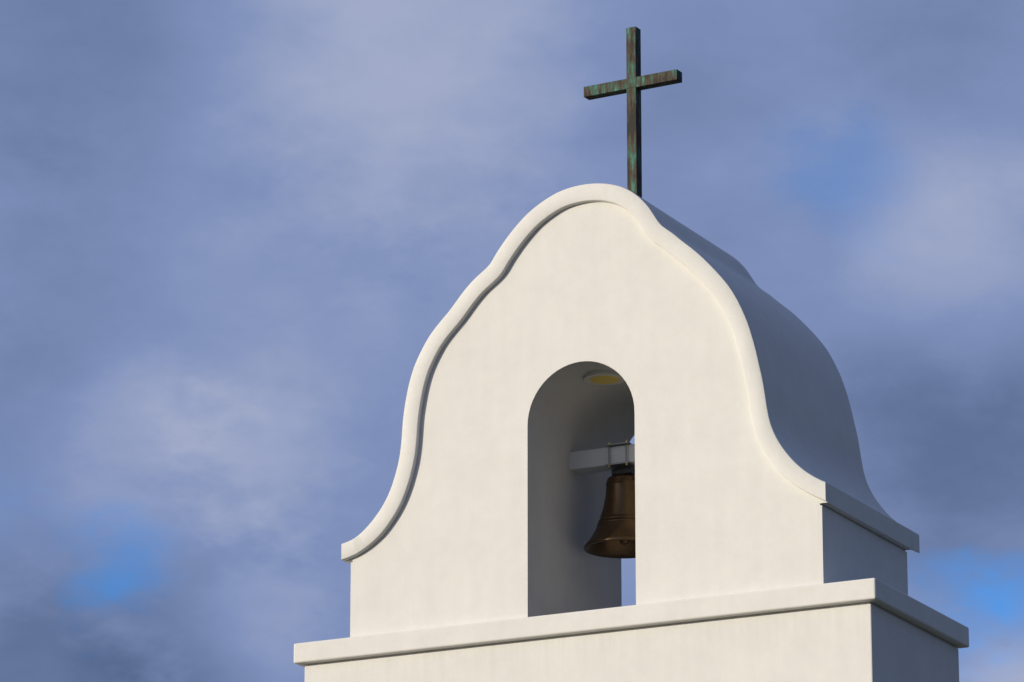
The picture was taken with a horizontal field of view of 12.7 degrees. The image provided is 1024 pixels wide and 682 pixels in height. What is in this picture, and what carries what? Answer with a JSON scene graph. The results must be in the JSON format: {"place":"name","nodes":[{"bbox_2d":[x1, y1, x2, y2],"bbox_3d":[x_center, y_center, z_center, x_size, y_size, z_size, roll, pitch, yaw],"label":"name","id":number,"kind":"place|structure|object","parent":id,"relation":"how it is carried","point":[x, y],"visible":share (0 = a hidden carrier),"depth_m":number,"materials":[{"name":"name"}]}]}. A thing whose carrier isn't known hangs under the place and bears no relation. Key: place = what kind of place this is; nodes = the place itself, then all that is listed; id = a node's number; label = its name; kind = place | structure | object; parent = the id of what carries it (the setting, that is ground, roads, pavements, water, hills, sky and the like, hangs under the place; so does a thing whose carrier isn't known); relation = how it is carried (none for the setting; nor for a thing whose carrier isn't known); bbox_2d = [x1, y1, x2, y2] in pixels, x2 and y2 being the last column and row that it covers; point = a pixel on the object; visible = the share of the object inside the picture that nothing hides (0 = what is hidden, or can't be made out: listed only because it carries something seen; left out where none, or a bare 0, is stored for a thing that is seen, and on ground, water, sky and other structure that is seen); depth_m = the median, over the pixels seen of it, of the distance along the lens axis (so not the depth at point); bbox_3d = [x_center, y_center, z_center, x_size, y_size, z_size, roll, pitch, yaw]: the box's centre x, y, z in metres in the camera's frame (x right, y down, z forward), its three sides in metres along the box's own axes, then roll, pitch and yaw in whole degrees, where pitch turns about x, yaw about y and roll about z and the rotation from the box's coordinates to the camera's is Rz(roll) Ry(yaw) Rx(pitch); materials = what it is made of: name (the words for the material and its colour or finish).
{"place":"outdoors","nodes":[
{"label":"outdoors","id":0,"kind":"place"},
{"bbox_2d":[0,0,1023,681],"label":"sky","id":1,"kind":"structure","parent":0,"point":[235,235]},
{"label":"ground","id":2,"kind":"structure","parent":0,"visible":0},
{"bbox_2d":[305,183,958,681],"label":"bell tower wall","id":3,"kind":"structure","parent":2,"relation":"on","point":[859,643],"depth_m":34.80,"materials":[{"name":"paint"}]},
{"bbox_2d":[294,578,968,666],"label":"cornice","id":4,"kind":"structure","parent":3,"relation":"on","point":[898,603],"depth_m":34.79,"materials":[{"name":"paint"}]},
{"bbox_2d":[345,197,912,636],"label":"gable wall","id":5,"kind":"structure","parent":4,"relation":"on","point":[498,516],"depth_m":35.53,"materials":[{"name":"paint"}]},
{"bbox_2d":[570,444,634,474],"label":"bell beam","id":6,"kind":"structure","parent":5,"relation":"in","point":[589,461],"depth_m":36.08,"materials":[{"name":"grey wood"}]},
{"bbox_2d":[608,439,626,467],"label":"threaded rods","id":7,"kind":"object","parent":6,"relation":"attached to","point":[609,453],"visible":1,"depth_m":36.00,"materials":[{"name":"grey metal"}]},
{"bbox_2d":[605,442,634,469],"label":"mounting brackets","id":8,"kind":"object","parent":6,"relation":"attached to","point":[619,465],"visible":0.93,"depth_m":35.98,"materials":[{"name":"black metal"}]},
{"bbox_2d":[612,467,634,474],"bbox_3d":[0.875,1.038,36.033,0.170,0.065,0.110,-8,-18,26],"label":"bell yoke","id":9,"kind":"object","parent":6,"relation":"hanging from","point":[630,470],"visible":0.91,"depth_m":35.99,"materials":[{"name":"black metal"}]},
{"bbox_2d":[584,474,635,558],"bbox_3d":[0.875,1.341,35.945,0.636,0.580,0.636,-8,-18,26],"label":"bell","id":10,"kind":"object","parent":9,"relation":"hanging from","point":[613,535],"visible":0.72,"depth_m":35.84,"materials":[{"name":"brown metal"}]},
{"bbox_2d":[584,370,624,384],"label":"light fixture trim","id":11,"kind":"structure","parent":5,"relation":"on","point":[589,375],"depth_m":35.76,"materials":[{"name":"grey metal"}]},
{"bbox_2d":[590,376,619,383],"bbox_3d":[0.723,0.281,35.874,0.236,0.050,0.236,-8,-18,26],"label":"light lens","id":12,"kind":"object","parent":11,"relation":"attached to","point":[604,379],"visible":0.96,"depth_m":35.85,"materials":[{"name":"yellow glass"}]},
{"bbox_2d":[584,26,681,197],"bbox_3d":[0.966,-1.704,36.793,0.853,1.675,0.189,-8,-18,26],"label":"cross","id":13,"kind":"object","parent":5,"relation":"attached to","point":[633,84],"visible":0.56,"depth_m":36.80,"materials":[{"name":"metal"}]}
]}

